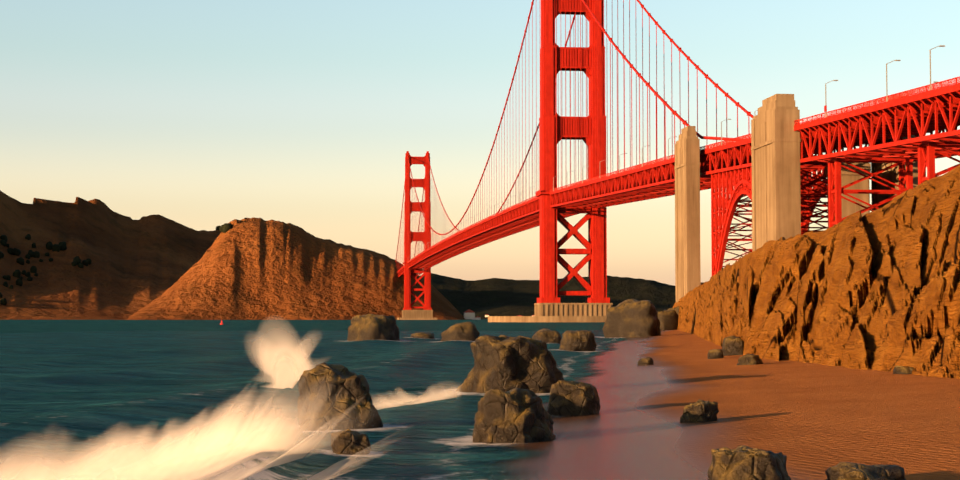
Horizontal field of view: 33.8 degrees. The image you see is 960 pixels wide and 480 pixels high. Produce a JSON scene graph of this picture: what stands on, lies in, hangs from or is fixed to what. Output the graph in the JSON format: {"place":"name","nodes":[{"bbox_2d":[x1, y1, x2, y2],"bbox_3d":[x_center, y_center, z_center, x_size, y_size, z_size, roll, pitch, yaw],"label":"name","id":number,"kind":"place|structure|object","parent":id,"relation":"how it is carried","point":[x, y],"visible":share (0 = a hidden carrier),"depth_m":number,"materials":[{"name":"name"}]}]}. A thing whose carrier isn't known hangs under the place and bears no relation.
{"place":"outdoors","nodes":[
{"label":"outdoors","id":0,"kind":"place"},
{"bbox_2d":[0,190,220,319],"bbox_3d":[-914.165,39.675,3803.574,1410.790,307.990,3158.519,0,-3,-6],"label":"hill","id":1,"kind":"structure","parent":0,"point":[133,267],"depth_m":3061.00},
{"bbox_2d":[0,223,232,305],"bbox_3d":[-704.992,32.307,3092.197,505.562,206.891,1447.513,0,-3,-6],"label":"trees","id":2,"kind":"object","parent":1,"relation":"on","point":[223,228],"visible":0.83,"depth_m":2907.51,"materials":[{"name":"plant"}]},
{"bbox_2d":[114,217,471,319],"bbox_3d":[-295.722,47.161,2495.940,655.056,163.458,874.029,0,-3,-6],"label":"hill","id":3,"kind":"structure","parent":0,"point":[253,268],"depth_m":2289.76,"materials":[{"name":"brown stone"}]},
{"bbox_2d":[0,319,604,467],"bbox_3d":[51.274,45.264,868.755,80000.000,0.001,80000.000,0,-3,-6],"label":"sea","id":4,"kind":"structure","parent":0,"point":[22,326],"depth_m":415.64,"materials":[{"name":"liquid"}]},
{"bbox_2d":[397,94,918,321],"bbox_3d":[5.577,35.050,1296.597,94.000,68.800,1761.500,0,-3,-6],"label":"concrete","id":5,"kind":"object","parent":4,"relation":"on","point":[775,157],"visible":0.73,"depth_m":437.26,"materials":[{"name":"beige concrete"}]},
{"bbox_2d":[403,0,609,309],"bbox_3d":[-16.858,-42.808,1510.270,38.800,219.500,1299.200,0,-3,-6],"label":"bridge towers","id":6,"kind":"structure","parent":5,"relation":"on","point":[595,257],"depth_m":868.30,"materials":[{"name":"red metal"}]},
{"bbox_2d":[395,0,753,270],"bbox_3d":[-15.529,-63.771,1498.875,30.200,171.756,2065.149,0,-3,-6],"label":"cables","id":7,"kind":"object","parent":6,"relation":"hanging from","point":[665,104],"visible":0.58,"depth_m":801.63,"materials":[{"name":"red metal"}]},
{"bbox_2d":[397,134,893,277],"bbox_3d":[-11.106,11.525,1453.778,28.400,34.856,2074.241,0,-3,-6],"label":"deck truss","id":8,"kind":"object","parent":5,"relation":"on","point":[651,181],"visible":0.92,"depth_m":727.08,"materials":[{"name":"red metal"}]},
{"bbox_2d":[411,134,750,259],"bbox_3d":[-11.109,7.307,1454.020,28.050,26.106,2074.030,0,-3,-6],"label":"deck railing","id":9,"kind":"object","parent":8,"relation":"on","point":[717,144],"visible":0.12,"depth_m":631.01,"materials":[{"name":"red metal"}]},
{"bbox_2d":[411,109,842,257],"bbox_3d":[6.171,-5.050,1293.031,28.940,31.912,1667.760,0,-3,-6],"label":"lamps","id":10,"kind":"object","parent":8,"relation":"on","point":[567,186],"visible":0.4,"depth_m":757.21,"materials":[{"name":"grey"}]},
{"bbox_2d":[711,76,959,275],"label":"steel truss viaduct","id":11,"kind":"object","parent":5,"relation":"on","point":[921,114],"visible":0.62,"depth_m":403.39,"materials":[{"name":"red metal"}]},
{"bbox_2d":[795,77,959,123],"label":"viaduct railing","id":12,"kind":"object","parent":11,"relation":"on","point":[902,94],"visible":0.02,"depth_m":351.72,"materials":[{"name":"red metal"}]},
{"bbox_2d":[825,45,944,116],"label":"street lamps","id":13,"kind":"object","parent":11,"relation":"on","point":[886,78],"visible":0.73,"depth_m":353.29,"materials":[{"name":"metal"}]},
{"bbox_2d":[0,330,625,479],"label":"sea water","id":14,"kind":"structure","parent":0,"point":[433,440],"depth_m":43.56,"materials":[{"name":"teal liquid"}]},
{"bbox_2d":[3,413,305,478],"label":"spray","id":15,"kind":"object","parent":14,"relation":"on","point":[123,448],"depth_m":16.60,"materials":[{"name":"white liquid"}]},
{"bbox_2d":[5,391,338,479],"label":"spray","id":16,"kind":"object","parent":14,"relation":"on","point":[165,441],"depth_m":17.24,"materials":[{"name":"white liquid"}]},
{"bbox_2d":[0,368,357,479],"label":"spray","id":17,"kind":"object","parent":14,"relation":"on","point":[204,439],"visible":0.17,"depth_m":18.11,"materials":[{"name":"white liquid"}]},
{"bbox_2d":[0,386,376,479],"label":"spray","id":18,"kind":"object","parent":14,"relation":"on","point":[256,449],"visible":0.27,"depth_m":17.08,"materials":[{"name":"white liquid"}]},
{"bbox_2d":[6,402,390,479],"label":"spray","id":19,"kind":"object","parent":14,"relation":"on","point":[277,461],"visible":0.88,"depth_m":16.47,"materials":[{"name":"white liquid"}]},
{"bbox_2d":[0,382,450,479],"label":"spray","id":20,"kind":"object","parent":14,"relation":"on","point":[11,476],"depth_m":14.34,"materials":[{"name":"white liquid"}]},
{"bbox_2d":[12,393,450,479],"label":"spray","id":21,"kind":"object","parent":14,"relation":"on","point":[220,436],"visible":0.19,"depth_m":17.13,"materials":[{"name":"white liquid"}]},
{"bbox_2d":[263,353,298,388],"bbox_3d":[-5.967,3.592,44.991,2.068,1.608,0.001,0,-3,-1],"label":"splash","id":22,"kind":"object","parent":14,"relation":"on","point":[286,370],"visible":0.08,"depth_m":44.99,"materials":[{"name":"white liquid"}]},
{"bbox_2d":[245,332,318,375],"bbox_3d":[-6.122,3.496,49.527,2.892,1.977,0.001,0,-3,-1],"label":"splash","id":23,"kind":"object","parent":14,"relation":"on","point":[305,353],"visible":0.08,"depth_m":49.52,"materials":[{"name":"white liquid"}]},
{"bbox_2d":[254,317,324,382],"bbox_3d":[-5.594,3.229,47.557,3.195,2.469,0.001,0,-3,-1],"label":"splash","id":24,"kind":"object","parent":14,"relation":"on","point":[278,346],"visible":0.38,"depth_m":47.54,"materials":[{"name":"white liquid"}]},
{"bbox_2d":[260,431,397,479],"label":"spray","id":25,"kind":"object","parent":14,"relation":"on","point":[319,475],"visible":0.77,"depth_m":20.53,"materials":[{"name":"white liquid"}]},
{"bbox_2d":[347,314,399,340],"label":"rock","id":26,"kind":"object","parent":14,"relation":"on","point":[371,327],"visible":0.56,"depth_m":147.36,"materials":[{"name":"brown stone"}]},
{"bbox_2d":[373,387,459,406],"bbox_3d":[-1.622,3.972,41.502,0.045,0.606,7.969,-1,-3,16],"label":"foam crest","id":27,"kind":"object","parent":14,"relation":"on","point":[403,398],"depth_m":40.14,"materials":[{"name":"white liquid"}]},
{"bbox_2d":[374,389,458,406],"bbox_3d":[-1.579,4.004,40.643,0.046,0.457,7.670,-1,-3,17],"label":"foam crest","id":28,"kind":"object","parent":14,"relation":"on","point":[398,403],"depth_m":39.13,"materials":[{"name":"white liquid"}]},
{"bbox_2d":[372,382,461,409],"bbox_3d":[-1.536,3.839,39.828,0.047,0.707,7.389,-1,-3,17],"label":"foam crest","id":29,"kind":"object","parent":14,"relation":"on","point":[434,396],"depth_m":40.62,"materials":[{"name":"white liquid"}]},
{"bbox_2d":[411,332,434,338],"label":"rock","id":30,"kind":"object","parent":14,"relation":"in","point":[426,335],"visible":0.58,"depth_m":163.29,"materials":[{"name":"brown stone"}]},
{"bbox_2d":[441,321,479,340],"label":"rock","id":31,"kind":"object","parent":14,"relation":"on","point":[466,331],"visible":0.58,"depth_m":140.67,"materials":[{"name":"brown stone"}]},
{"bbox_2d":[532,328,560,343],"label":"rock","id":32,"kind":"object","parent":14,"relation":"in","point":[547,335],"visible":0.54,"depth_m":123.53,"materials":[{"name":"brown stone"}]},
{"bbox_2d":[0,0,959,285],"label":"sky","id":33,"kind":"structure","parent":0,"point":[198,115],"materials":[{"name":"blue"}]},
{"bbox_2d":[422,273,675,312],"bbox_3d":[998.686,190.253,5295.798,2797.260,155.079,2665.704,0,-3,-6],"label":"dark hill","id":34,"kind":"structure","parent":0,"point":[460,295],"depth_m":4768.74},
{"bbox_2d":[461,305,668,318],"bbox_3d":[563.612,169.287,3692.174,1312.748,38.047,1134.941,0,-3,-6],"label":"distant shoreline","id":35,"kind":"structure","parent":0,"point":[510,310],"depth_m":3450.56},
{"bbox_2d":[464,313,488,319],"bbox_3d":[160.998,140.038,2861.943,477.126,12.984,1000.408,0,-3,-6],"label":"houses","id":36,"kind":"structure","parent":35,"relation":"on","point":[469,316],"depth_m":2340.97,"materials":[{"name":"white"}]},
{"bbox_2d":[463,309,533,317],"bbox_3d":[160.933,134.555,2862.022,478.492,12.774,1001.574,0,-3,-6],"label":"roofs","id":37,"kind":"structure","parent":36,"relation":"on","point":[469,311],"depth_m":2342.97,"materials":[{"name":"brown"}]},
{"bbox_2d":[503,330,959,479],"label":"beach","id":38,"kind":"structure","parent":0,"point":[813,421],"depth_m":30.16,"materials":[{"name":"brown sand"}]},
{"bbox_2d":[297,362,382,430],"bbox_3d":[-2.781,3.188,30.857,1.612,1.590,1.485,2,-3,-31],"label":"rock","id":39,"kind":"object","parent":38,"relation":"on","point":[344,382],"depth_m":30.44,"materials":[{"name":"brown stone"}]},
{"bbox_2d":[331,429,370,454],"bbox_3d":[-2.019,3.226,24.708,0.594,0.528,0.545,1,-3,-19],"label":"rock","id":40,"kind":"object","parent":38,"relation":"on","point":[347,442],"visible":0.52,"depth_m":24.50,"materials":[{"name":"brown stone"}]},
{"bbox_2d":[456,335,563,393],"bbox_3d":[0.811,3.847,46.257,2.698,2.160,2.873,2,-3,-29],"label":"rock","id":41,"kind":"object","parent":38,"relation":"on","point":[504,363],"visible":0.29,"depth_m":45.30,"materials":[{"name":"brown stone"}]},
{"bbox_2d":[472,388,555,443],"bbox_3d":[0.555,3.144,27.621,1.344,1.139,1.422,-2,-4,38],"label":"rock","id":42,"kind":"object","parent":38,"relation":"on","point":[517,416],"visible":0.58,"depth_m":27.09,"materials":[{"name":"brown stone"}]},
{"bbox_2d":[547,380,600,415],"bbox_3d":[2.110,3.517,34.539,1.110,0.923,1.283,-1,-3,24],"label":"rock","id":43,"kind":"object","parent":38,"relation":"on","point":[570,398],"visible":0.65,"depth_m":34.09,"materials":[{"name":"brown stone"}]},
{"bbox_2d":[559,330,596,350],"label":"rock","id":44,"kind":"object","parent":38,"relation":"on","point":[581,340],"visible":0.67,"depth_m":102.59,"materials":[{"name":"brown stone"}]},
{"bbox_2d":[602,299,660,337],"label":"rock","id":45,"kind":"object","parent":38,"relation":"on","point":[631,318],"visible":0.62,"depth_m":174.85,"materials":[{"name":"brown stone"}]},
{"bbox_2d":[637,357,653,364],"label":"rock","id":46,"kind":"object","parent":38,"relation":"on","point":[646,361],"visible":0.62,"depth_m":68.18,"materials":[{"name":"brown stone"}]},
{"bbox_2d":[657,309,678,329],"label":"rock","id":47,"kind":"object","parent":38,"relation":"on","point":[668,319],"visible":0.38,"depth_m":265.58,"materials":[{"name":"brown stone"}]},
{"bbox_2d":[667,306,679,313],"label":"rock","id":48,"kind":"object","parent":38,"relation":"on","point":[677,309],"visible":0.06,"depth_m":274.24,"materials":[{"name":"brown stone"}]},
{"bbox_2d":[680,399,718,422],"bbox_3d":[4.230,3.331,30.498,0.594,0.510,0.625,-2,-4,41],"label":"rock","id":49,"kind":"object","parent":38,"relation":"on","point":[700,411],"visible":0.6,"depth_m":30.31,"materials":[{"name":"stone"}]},
{"bbox_2d":[707,349,723,358],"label":"rock","id":50,"kind":"object","parent":38,"relation":"on","point":[715,354],"visible":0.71,"depth_m":72.58,"materials":[{"name":"brown stone"}]},
{"bbox_2d":[722,336,743,355],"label":"rock","id":51,"kind":"object","parent":38,"relation":"on","point":[732,345],"visible":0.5,"depth_m":77.69,"materials":[{"name":"brown stone"}]},
{"bbox_2d":[707,445,790,479],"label":"rock","id":52,"kind":"object","parent":38,"relation":"on","point":[742,462],"visible":1,"depth_m":17.11,"materials":[{"name":"brown stone"}]},
{"bbox_2d":[737,354,762,364],"bbox_3d":[10.777,4.786,62.844,0.904,0.509,0.914,-2,-4,37],"label":"rock","id":53,"kind":"object","parent":38,"relation":"on","point":[749,359],"visible":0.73,"depth_m":62.57,"materials":[{"name":"stone"}]},
{"bbox_2d":[825,462,905,479],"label":"rock","id":54,"kind":"object","parent":38,"relation":"on","point":[848,471],"visible":1,"depth_m":17.40,"materials":[{"name":"stone"}]},
{"bbox_2d":[893,366,913,373],"bbox_3d":[12.919,3.950,47.722,0.770,0.307,0.779,2,-3,-29],"label":"rock","id":55,"kind":"object","parent":38,"relation":"on","point":[902,369],"visible":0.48,"depth_m":47.48,"materials":[{"name":"stone"}]},
{"bbox_2d":[673,164,959,379],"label":"cliff","id":56,"kind":"structure","parent":0,"point":[878,289],"depth_m":57.58,"materials":[{"name":"brown stone"}]}
]}

